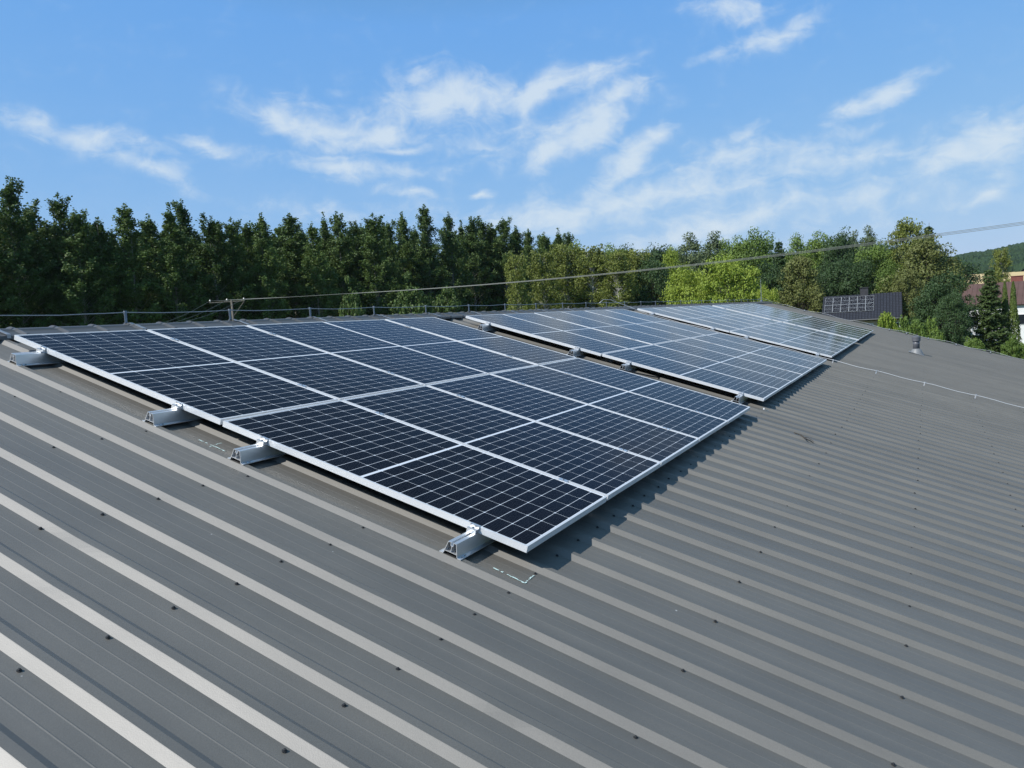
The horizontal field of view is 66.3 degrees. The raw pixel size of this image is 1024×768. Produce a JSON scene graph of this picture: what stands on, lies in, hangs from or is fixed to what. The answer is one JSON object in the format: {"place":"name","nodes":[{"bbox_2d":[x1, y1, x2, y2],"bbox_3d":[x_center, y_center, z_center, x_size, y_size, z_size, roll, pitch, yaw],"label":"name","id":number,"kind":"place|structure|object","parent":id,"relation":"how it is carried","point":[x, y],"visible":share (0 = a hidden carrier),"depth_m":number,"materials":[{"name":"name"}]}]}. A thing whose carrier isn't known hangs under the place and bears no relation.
{"place":"outdoors","nodes":[
{"label":"outdoors","id":0,"kind":"place"},
{"bbox_2d":[0,0,1023,259],"label":"sky","id":1,"kind":"structure","parent":0,"point":[640,123],"materials":[{"name":"blue"}]},
{"bbox_2d":[822,287,902,327],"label":"tiled house","id":2,"kind":"structure","parent":0,"point":[891,302],"depth_m":93.33,"materials":[{"name":"tile"}]},
{"bbox_2d":[950,242,1023,273],"bbox_3d":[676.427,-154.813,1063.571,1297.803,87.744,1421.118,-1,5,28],"label":"hill","id":3,"kind":"structure","parent":0,"point":[985,257],"depth_m":730.94,"materials":[{"name":"green plant"}]},
{"bbox_2d":[960,275,1023,343],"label":"white house","id":4,"kind":"structure","parent":0,"point":[973,291],"depth_m":107.41,"materials":[{"name":"clear paint"}]},
{"label":"ground","id":5,"kind":"structure","parent":0,"visible":0},
{"bbox_2d":[0,252,35,328],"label":"poplar tree","id":6,"kind":"object","parent":5,"relation":"on","point":[3,277],"visible":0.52,"depth_m":91.62,"materials":[{"name":"green plant"}]},
{"bbox_2d":[0,175,65,328],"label":"poplar tree","id":7,"kind":"object","parent":5,"relation":"on","point":[10,202],"visible":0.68,"depth_m":93.18,"materials":[{"name":"green plant"}]},
{"bbox_2d":[1,198,70,327],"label":"poplar tree","id":8,"kind":"object","parent":5,"relation":"on","point":[33,213],"visible":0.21,"depth_m":96.93,"materials":[{"name":"green plant"}]},
{"bbox_2d":[37,192,100,326],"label":"poplar tree","id":9,"kind":"object","parent":5,"relation":"on","point":[57,210],"visible":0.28,"depth_m":97.24,"materials":[{"name":"green plant"}]},
{"bbox_2d":[45,207,123,326],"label":"poplar tree","id":10,"kind":"object","parent":5,"relation":"on","point":[79,225],"visible":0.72,"depth_m":96.50,"materials":[{"name":"green plant"}]},
{"bbox_2d":[74,216,141,325],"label":"poplar tree","id":11,"kind":"object","parent":5,"relation":"on","point":[102,233],"visible":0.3,"depth_m":99.91,"materials":[{"name":"green plant"}]},
{"bbox_2d":[107,203,167,324],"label":"poplar tree","id":12,"kind":"object","parent":5,"relation":"on","point":[128,235],"visible":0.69,"depth_m":101.19,"materials":[{"name":"green plant"}]},
{"bbox_2d":[117,213,185,323],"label":"poplar tree","id":13,"kind":"object","parent":5,"relation":"on","point":[148,226],"visible":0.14,"depth_m":108.07,"materials":[{"name":"green plant"}]},
{"bbox_2d":[142,202,217,322],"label":"poplar tree","id":14,"kind":"object","parent":5,"relation":"on","point":[170,256],"visible":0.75,"depth_m":104.25,"materials":[{"name":"green plant"}]},
{"bbox_2d":[153,199,217,320],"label":"poplar tree","id":15,"kind":"object","parent":5,"relation":"on","point":[181,213],"visible":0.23,"depth_m":111.08,"materials":[{"name":"green plant"}]},
{"bbox_2d":[188,213,255,320],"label":"poplar tree","id":16,"kind":"object","parent":5,"relation":"on","point":[212,233],"visible":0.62,"depth_m":110.13,"materials":[{"name":"green plant"}]},
{"bbox_2d":[209,217,263,320],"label":"poplar tree","id":17,"kind":"object","parent":5,"relation":"on","point":[233,231],"visible":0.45,"depth_m":112.58,"materials":[{"name":"green plant"}]},
{"bbox_2d":[232,222,280,319],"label":"poplar tree","id":18,"kind":"object","parent":5,"relation":"on","point":[247,233],"visible":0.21,"depth_m":116.21,"materials":[{"name":"green plant"}]},
{"bbox_2d":[244,212,292,319],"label":"poplar tree","id":19,"kind":"object","parent":5,"relation":"on","point":[265,273],"visible":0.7,"depth_m":114.52,"materials":[{"name":"green plant"}]},
{"bbox_2d":[0,218,564,328],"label":"poplar wood","id":20,"kind":"object","parent":5,"relation":"on","point":[276,234],"visible":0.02,"depth_m":131.17,"materials":[{"name":"green plant"}]},
{"bbox_2d":[270,212,322,317],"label":"poplar tree","id":21,"kind":"object","parent":5,"relation":"on","point":[288,231],"visible":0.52,"depth_m":122.04,"materials":[{"name":"green plant"}]},
{"bbox_2d":[290,223,344,317],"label":"poplar tree","id":22,"kind":"object","parent":5,"relation":"on","point":[320,277],"visible":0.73,"depth_m":120.69,"materials":[{"name":"green plant"}]},
{"bbox_2d":[314,211,347,316],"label":"poplar tree","id":23,"kind":"object","parent":5,"relation":"on","point":[324,233],"visible":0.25,"depth_m":130.56,"materials":[{"name":"green plant"}]},
{"bbox_2d":[314,211,370,316],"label":"poplar tree","id":24,"kind":"object","parent":5,"relation":"on","point":[337,227],"visible":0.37,"depth_m":129.64,"materials":[{"name":"green plant"}]},
{"bbox_2d":[339,274,365,316],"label":"young tree","id":25,"kind":"object","parent":5,"relation":"on","point":[351,300],"visible":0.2,"depth_m":113.74,"materials":[{"name":"green plant"}]},
{"bbox_2d":[341,221,379,313],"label":"poplar tree","id":26,"kind":"object","parent":5,"relation":"on","point":[354,230],"visible":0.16,"depth_m":133.50,"materials":[{"name":"green plant"}]},
{"bbox_2d":[350,212,401,315],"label":"poplar tree","id":27,"kind":"object","parent":5,"relation":"on","point":[378,261],"visible":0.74,"depth_m":128.85,"materials":[{"name":"green plant"}]},
{"bbox_2d":[374,218,416,313],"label":"poplar tree","id":28,"kind":"object","parent":5,"relation":"on","point":[389,234],"visible":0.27,"depth_m":135.24,"materials":[{"name":"green plant"}]},
{"bbox_2d":[391,211,424,301],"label":"poplar tree","id":29,"kind":"object","parent":5,"relation":"on","point":[402,229],"visible":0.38,"depth_m":140.50,"materials":[{"name":"green plant"}]},
{"bbox_2d":[387,271,434,314],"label":"young tree","id":30,"kind":"object","parent":5,"relation":"on","point":[403,296],"visible":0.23,"depth_m":121.97,"materials":[{"name":"green plant"}]},
{"bbox_2d":[410,204,451,310],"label":"poplar tree","id":31,"kind":"object","parent":5,"relation":"on","point":[429,267],"visible":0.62,"depth_m":140.76,"materials":[{"name":"green plant"}]},
{"bbox_2d":[430,286,462,312],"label":"young tree","id":32,"kind":"object","parent":5,"relation":"on","point":[457,307],"visible":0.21,"depth_m":127.38,"materials":[{"name":"green plant"}]},
{"bbox_2d":[431,211,477,312],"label":"poplar tree","id":33,"kind":"object","parent":5,"relation":"on","point":[450,246],"visible":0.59,"depth_m":144.08,"materials":[{"name":"green plant"}]},
{"bbox_2d":[454,216,502,311],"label":"poplar tree","id":34,"kind":"object","parent":5,"relation":"on","point":[470,243],"visible":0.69,"depth_m":151.17,"materials":[{"name":"green plant"}]},
{"bbox_2d":[468,215,505,310],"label":"poplar tree","id":35,"kind":"object","parent":5,"relation":"on","point":[483,233],"visible":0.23,"depth_m":155.81,"materials":[{"name":"green plant"}]},
{"bbox_2d":[486,216,532,310],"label":"poplar tree","id":36,"kind":"object","parent":5,"relation":"on","point":[503,229],"visible":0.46,"depth_m":153.40,"materials":[{"name":"green plant"}]},
{"bbox_2d":[0,301,1023,767],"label":"warehouse","id":37,"kind":"structure","parent":5,"relation":"on","point":[756,585],"depth_m":3.54,"materials":[{"name":"metal"}]},
{"bbox_2d":[0,329,10,337],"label":"conductor holder","id":38,"kind":"object","parent":37,"relation":"on","point":[8,335],"visible":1,"depth_m":5.84,"materials":[{"name":"metal"}]},
{"bbox_2d":[0,299,762,315],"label":"lightning conductor","id":39,"kind":"object","parent":38,"relation":"attached to","point":[296,309],"visible":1,"depth_m":8.40,"materials":[{"name":"metal"}]},
{"bbox_2d":[8,346,68,365],"bbox_3d":[-3.214,-0.217,5.558,0.124,0.111,0.625,17,14,25],"label":"mounting rail","id":40,"kind":"object","parent":37,"relation":"on","point":[39,356],"visible":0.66,"depth_m":5.39,"materials":[{"name":"metal"}]},
{"bbox_2d":[142,401,204,426],"bbox_3d":[-2.020,0.158,4.966,0.124,0.111,0.625,17,14,25],"label":"mounting rail","id":41,"kind":"object","parent":37,"relation":"on","point":[176,413],"visible":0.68,"depth_m":4.80,"materials":[{"name":"grey metal"}]},
{"bbox_2d":[14,330,337,424],"bbox_3d":[-2.406,-0.104,5.626,2.094,0.035,1.067,17,13,25],"label":"solar panel","id":42,"kind":"object","parent":41,"relation":"on","point":[219,390],"visible":0.87,"depth_m":5.51,"materials":[{"name":"blue glass"}]},
{"bbox_2d":[228,436,287,464],"bbox_3d":[-1.393,0.354,4.655,0.124,0.111,0.625,17,14,25],"label":"mounting rail","id":43,"kind":"object","parent":37,"relation":"on","point":[260,450],"visible":0.64,"depth_m":4.48,"materials":[{"name":"grey metal"}]},
{"bbox_2d":[147,325,423,399],"bbox_3d":[-1.900,-0.210,6.582,2.094,0.038,1.067,17,13,25],"label":"solar panel","id":44,"kind":"object","parent":37,"relation":"on","point":[329,374],"visible":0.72,"depth_m":6.50,"materials":[{"name":"blue glass"}]},
{"bbox_2d":[247,322,486,385],"bbox_3d":[-1.392,-0.319,7.536,2.094,0.035,1.067,17,14,25],"label":"solar panel","id":45,"kind":"object","parent":37,"relation":"on","point":[409,364],"visible":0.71,"depth_m":7.47,"materials":[{"name":"blue glass"}]},
{"bbox_2d":[325,319,535,373],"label":"solar panel","id":46,"kind":"object","parent":37,"relation":"on","point":[473,357],"visible":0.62,"depth_m":8.45,"materials":[{"name":"blue glass"}]},
{"bbox_2d":[440,522,495,560],"bbox_3d":[-0.143,0.746,4.035,0.124,0.111,0.625,17,14,25],"label":"mounting rail","id":47,"kind":"object","parent":37,"relation":"on","point":[471,540],"visible":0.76,"depth_m":3.85,"materials":[{"name":"grey metal"}]},
{"bbox_2d":[223,400,606,552],"bbox_3d":[-0.581,0.468,4.721,2.094,0.036,1.067,17,14,25],"label":"solar panel","id":48,"kind":"object","parent":47,"relation":"on","point":[516,506],"visible":1,"depth_m":4.59,"materials":[{"name":"blue glass"}]},
{"bbox_2d":[385,317,576,364],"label":"solar panel","id":49,"kind":"object","parent":37,"relation":"on","point":[519,350],"visible":0.74,"depth_m":9.38,"materials":[{"name":"blue glass"}]},
{"bbox_2d":[342,385,660,500],"bbox_3d":[-0.074,0.360,5.676,2.094,0.035,1.067,17,13,25],"label":"solar panel","id":50,"kind":"object","parent":37,"relation":"on","point":[609,472],"visible":0.85,"depth_m":5.58,"materials":[{"name":"blue glass"}]},
{"bbox_2d":[427,374,698,466],"bbox_3d":[0.432,0.253,6.631,2.094,0.035,1.067,17,13,25],"label":"solar panel","id":51,"kind":"object","parent":37,"relation":"on","point":[662,446],"visible":0.88,"depth_m":6.55,"materials":[{"name":"blue glass"}]},
{"bbox_2d":[504,313,651,348],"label":"solar panel","id":52,"kind":"object","parent":37,"relation":"on","point":[617,340],"visible":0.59,"depth_m":12.02,"materials":[{"name":"blue glass"}]},
{"bbox_2d":[566,346,590,356],"bbox_3d":[0.911,-0.449,10.421,0.124,0.111,0.625,17,14,25],"label":"mounting rail","id":53,"kind":"object","parent":37,"relation":"on","point":[576,352],"visible":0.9,"depth_m":10.27,"materials":[{"name":"grey metal"}]},
{"bbox_2d":[466,314,627,355],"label":"solar panel","id":54,"kind":"object","parent":53,"relation":"on","point":[557,336],"visible":0.88,"depth_m":10.98,"materials":[{"name":"blue glass"}]},
{"bbox_2d":[536,311,672,344],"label":"solar panel","id":55,"kind":"object","parent":37,"relation":"on","point":[610,328],"visible":0.73,"depth_m":12.95,"materials":[{"name":"blue glass"}]},
{"bbox_2d":[491,365,727,441],"bbox_3d":[0.939,0.146,7.587,2.094,0.035,1.067,17,13,25],"label":"solar panel","id":56,"kind":"object","parent":37,"relation":"on","point":[698,425],"visible":0.86,"depth_m":7.52,"materials":[{"name":"blue glass"}]},
{"bbox_2d":[563,311,689,340],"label":"solar panel","id":57,"kind":"object","parent":37,"relation":"on","point":[632,326],"visible":0.62,"depth_m":13.95,"materials":[{"name":"blue glass"}]},
{"bbox_2d":[585,310,703,337],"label":"solar panel","id":58,"kind":"object","parent":37,"relation":"on","point":[650,324],"visible":0.77,"depth_m":14.89,"materials":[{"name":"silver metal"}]},
{"bbox_2d":[540,358,749,423],"bbox_3d":[1.446,0.039,8.542,2.094,0.037,1.067,17,14,25],"label":"solar panel","id":59,"kind":"object","parent":37,"relation":"on","point":[723,409],"visible":0.86,"depth_m":8.49,"materials":[{"name":"blue glass"}]},
{"bbox_2d":[608,309,716,334],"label":"solar panel","id":60,"kind":"object","parent":37,"relation":"on","point":[666,322],"visible":0.69,"depth_m":15.85,"materials":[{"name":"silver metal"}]},
{"bbox_2d":[656,307,748,328],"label":"solar panel","id":61,"kind":"object","parent":37,"relation":"on","point":[729,324],"visible":0.75,"depth_m":18.54,"materials":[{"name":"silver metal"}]},
{"bbox_2d":[632,345,791,390],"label":"solar panel","id":62,"kind":"object","parent":37,"relation":"on","point":[728,369],"visible":0.84,"depth_m":11.11,"materials":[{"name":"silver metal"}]},
{"bbox_2d":[654,341,802,383],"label":"solar panel","id":63,"kind":"object","parent":37,"relation":"on","point":[737,362],"visible":0.85,"depth_m":12.07,"materials":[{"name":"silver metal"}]},
{"bbox_2d":[731,391,750,403],"bbox_3d":[2.787,0.139,9.491,0.124,0.111,0.625,17,14,25],"label":"mounting rail","id":64,"kind":"object","parent":37,"relation":"on","point":[739,398],"visible":0.86,"depth_m":9.32,"materials":[{"name":"grey metal"}]},
{"bbox_2d":[602,349,778,400],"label":"solar panel","id":65,"kind":"object","parent":64,"relation":"on","point":[735,385],"visible":1,"depth_m":10.07,"materials":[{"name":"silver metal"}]},
{"bbox_2d":[676,338,811,375],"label":"solar panel","id":66,"kind":"object","parent":37,"relation":"on","point":[787,366],"visible":0.86,"depth_m":13.03,"materials":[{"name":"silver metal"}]},
{"bbox_2d":[693,335,819,369],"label":"solar panel","id":67,"kind":"object","parent":37,"relation":"on","point":[765,353],"visible":0.9,"depth_m":13.97,"materials":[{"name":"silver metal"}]},
{"bbox_2d":[708,333,826,365],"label":"solar panel","id":68,"kind":"object","parent":37,"relation":"on","point":[770,348],"visible":0.87,"depth_m":14.97,"materials":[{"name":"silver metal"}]},
{"bbox_2d":[741,328,841,353],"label":"solar panel","id":69,"kind":"object","parent":37,"relation":"on","point":[799,341],"visible":0.86,"depth_m":17.64,"materials":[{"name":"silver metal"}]},
{"bbox_2d":[503,251,534,310],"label":"birch tree","id":70,"kind":"object","parent":5,"relation":"on","point":[519,295],"visible":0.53,"depth_m":111.47,"materials":[{"name":"green plant"}]},
{"bbox_2d":[503,225,538,309],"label":"poplar tree","id":71,"kind":"object","parent":5,"relation":"on","point":[517,236],"visible":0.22,"depth_m":156.98,"materials":[{"name":"green plant"}]},
{"bbox_2d":[523,250,565,309],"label":"birch tree","id":72,"kind":"object","parent":5,"relation":"on","point":[539,264],"visible":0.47,"depth_m":117.28,"materials":[{"name":"green plant"}]},
{"bbox_2d":[546,243,591,308],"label":"birch tree","id":73,"kind":"object","parent":5,"relation":"on","point":[564,268],"visible":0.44,"depth_m":122.99,"materials":[{"name":"green plant"}]},
{"bbox_2d":[566,243,613,307],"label":"birch tree","id":74,"kind":"object","parent":5,"relation":"on","point":[592,258],"visible":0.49,"depth_m":121.32,"materials":[{"name":"green plant"}]},
{"bbox_2d":[594,249,641,306],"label":"birch tree","id":75,"kind":"object","parent":5,"relation":"on","point":[616,263],"visible":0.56,"depth_m":117.68,"materials":[{"name":"green plant"}]},
{"bbox_2d":[616,248,657,305],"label":"birch tree","id":76,"kind":"object","parent":5,"relation":"on","point":[634,257],"visible":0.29,"depth_m":123.25,"materials":[{"name":"green plant"}]},
{"bbox_2d":[627,253,672,305],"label":"leafy tree","id":77,"kind":"object","parent":5,"relation":"on","point":[655,279],"visible":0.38,"depth_m":121.05,"materials":[{"name":"green plant"}]},
{"bbox_2d":[656,246,686,304],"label":"leafy tree","id":78,"kind":"object","parent":5,"relation":"on","point":[670,258],"visible":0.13,"depth_m":129.21,"materials":[{"name":"green plant"}]},
{"bbox_2d":[659,261,725,304],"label":"leafy tree","id":79,"kind":"object","parent":5,"relation":"on","point":[678,290],"visible":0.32,"depth_m":99.28,"materials":[{"name":"green plant"}]},
{"bbox_2d":[674,231,721,299],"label":"leafy tree","id":80,"kind":"object","parent":5,"relation":"on","point":[684,249],"visible":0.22,"depth_m":148.98,"materials":[{"name":"green plant"}]},
{"bbox_2d":[688,230,730,297],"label":"leafy tree","id":81,"kind":"object","parent":5,"relation":"on","point":[712,244],"visible":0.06,"depth_m":155.09,"materials":[{"name":"green plant"}]},
{"bbox_2d":[690,252,769,303],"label":"leafy tree","id":82,"kind":"object","parent":5,"relation":"on","point":[738,274],"visible":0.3,"depth_m":96.27,"materials":[{"name":"green plant"}]},
{"bbox_2d":[709,235,764,302],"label":"leafy tree","id":83,"kind":"object","parent":5,"relation":"on","point":[732,252],"visible":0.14,"depth_m":149.74,"materials":[{"name":"green plant"}]},
{"bbox_2d":[723,226,785,302],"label":"leafy tree","id":84,"kind":"object","parent":5,"relation":"on","point":[762,246],"visible":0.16,"depth_m":144.74,"materials":[{"name":"green plant"}]},
{"bbox_2d":[749,258,806,309],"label":"leafy tree","id":85,"kind":"object","parent":5,"relation":"on","point":[771,278],"visible":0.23,"depth_m":107.13,"materials":[{"name":"green plant"}]},
{"bbox_2d":[593,238,984,294],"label":"mixed wood","id":86,"kind":"object","parent":5,"relation":"on","point":[660,252],"visible":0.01,"depth_m":182.79,"materials":[{"name":"green plant"}]},
{"bbox_2d":[773,255,825,313],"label":"leafy tree","id":87,"kind":"object","parent":5,"relation":"on","point":[801,275],"visible":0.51,"depth_m":103.11,"materials":[{"name":"green plant"}]},
{"bbox_2d":[792,229,841,311],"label":"leafy tree","id":88,"kind":"object","parent":5,"relation":"on","point":[815,243],"visible":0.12,"depth_m":127.33,"materials":[{"name":"green plant"}]},
{"bbox_2d":[813,225,858,312],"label":"leafy tree","id":89,"kind":"object","parent":5,"relation":"on","point":[831,255],"visible":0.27,"depth_m":121.64,"materials":[{"name":"green plant"}]},
{"bbox_2d":[809,253,874,312],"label":"leafy tree","id":90,"kind":"object","parent":5,"relation":"on","point":[851,276],"visible":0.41,"depth_m":106.83,"materials":[{"name":"green plant"}]},
{"bbox_2d":[835,255,879,294],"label":"leafy tree","id":91,"kind":"object","parent":5,"relation":"on","point":[868,267],"visible":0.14,"depth_m":109.00,"materials":[{"name":"green plant"}]},
{"bbox_2d":[844,238,899,294],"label":"leafy tree","id":92,"kind":"object","parent":5,"relation":"on","point":[876,253],"visible":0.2,"depth_m":111.20,"materials":[{"name":"green plant"}]},
{"bbox_2d":[886,216,929,277],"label":"birch tree","id":93,"kind":"object","parent":5,"relation":"on","point":[905,230],"visible":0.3,"depth_m":107.39,"materials":[{"name":"green plant"}]},
{"bbox_2d":[890,267,929,332],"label":"leafy tree","id":94,"kind":"object","parent":5,"relation":"on","point":[907,279],"visible":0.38,"depth_m":94.59,"materials":[{"name":"green plant"}]},
{"bbox_2d":[873,229,970,319],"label":"leafy tree","id":95,"kind":"object","parent":5,"relation":"on","point":[926,262],"visible":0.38,"depth_m":99.13,"materials":[{"name":"green plant"}]},
{"bbox_2d":[907,268,981,340],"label":"leafy tree","id":96,"kind":"object","parent":5,"relation":"on","point":[926,304],"visible":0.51,"depth_m":83.23,"materials":[{"name":"green plant"}]},
{"bbox_2d":[932,289,973,345],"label":"leafy tree","id":97,"kind":"object","parent":5,"relation":"on","point":[953,304],"visible":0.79,"depth_m":79.55,"materials":[{"name":"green plant"}]},
{"bbox_2d":[986,247,1012,282],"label":"birch tree","id":98,"kind":"object","parent":5,"relation":"on","point":[1002,266],"visible":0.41,"depth_m":117.81,"materials":[{"name":"green plant"}]},
{"label":"gravel yard","id":99,"kind":"structure","parent":0,"visible":0},
{"bbox_2d":[970,269,1011,353],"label":"spruce tree","id":100,"kind":"object","parent":99,"relation":"on","point":[990,323],"visible":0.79,"depth_m":81.85,"materials":[{"name":"green plant"}]},
{"bbox_2d":[1000,334,1023,358],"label":"bush","id":101,"kind":"object","parent":99,"relation":"on","point":[1012,347],"visible":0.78,"depth_m":75.62,"materials":[{"name":"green plant"}]},
{"bbox_2d":[1007,281,1021,343],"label":"thuja tree","id":102,"kind":"object","parent":99,"relation":"on","point":[1014,323],"visible":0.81,"depth_m":82.00,"materials":[{"name":"green plant"}]},
{"bbox_3d":[6.254,-0.594,16.015,0.124,0.111,0.625,17,14,25],"label":"mounting rail","id":103,"kind":"object","parent":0,"visible":0},
{"bbox_2d":[730,329,836,357],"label":"solar panel","id":104,"kind":"object","parent":103,"relation":"on","point":[798,346],"visible":1,"depth_m":16.57,"materials":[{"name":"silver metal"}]},
{"bbox_3d":[4.375,-1.183,16.947,0.124,0.111,0.625,17,14,25],"label":"mounting rail","id":105,"kind":"object","parent":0,"visible":0},
{"bbox_2d":[637,308,738,331],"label":"solar panel","id":106,"kind":"object","parent":105,"relation":"on","point":[696,321],"visible":0.9,"depth_m":17.47,"materials":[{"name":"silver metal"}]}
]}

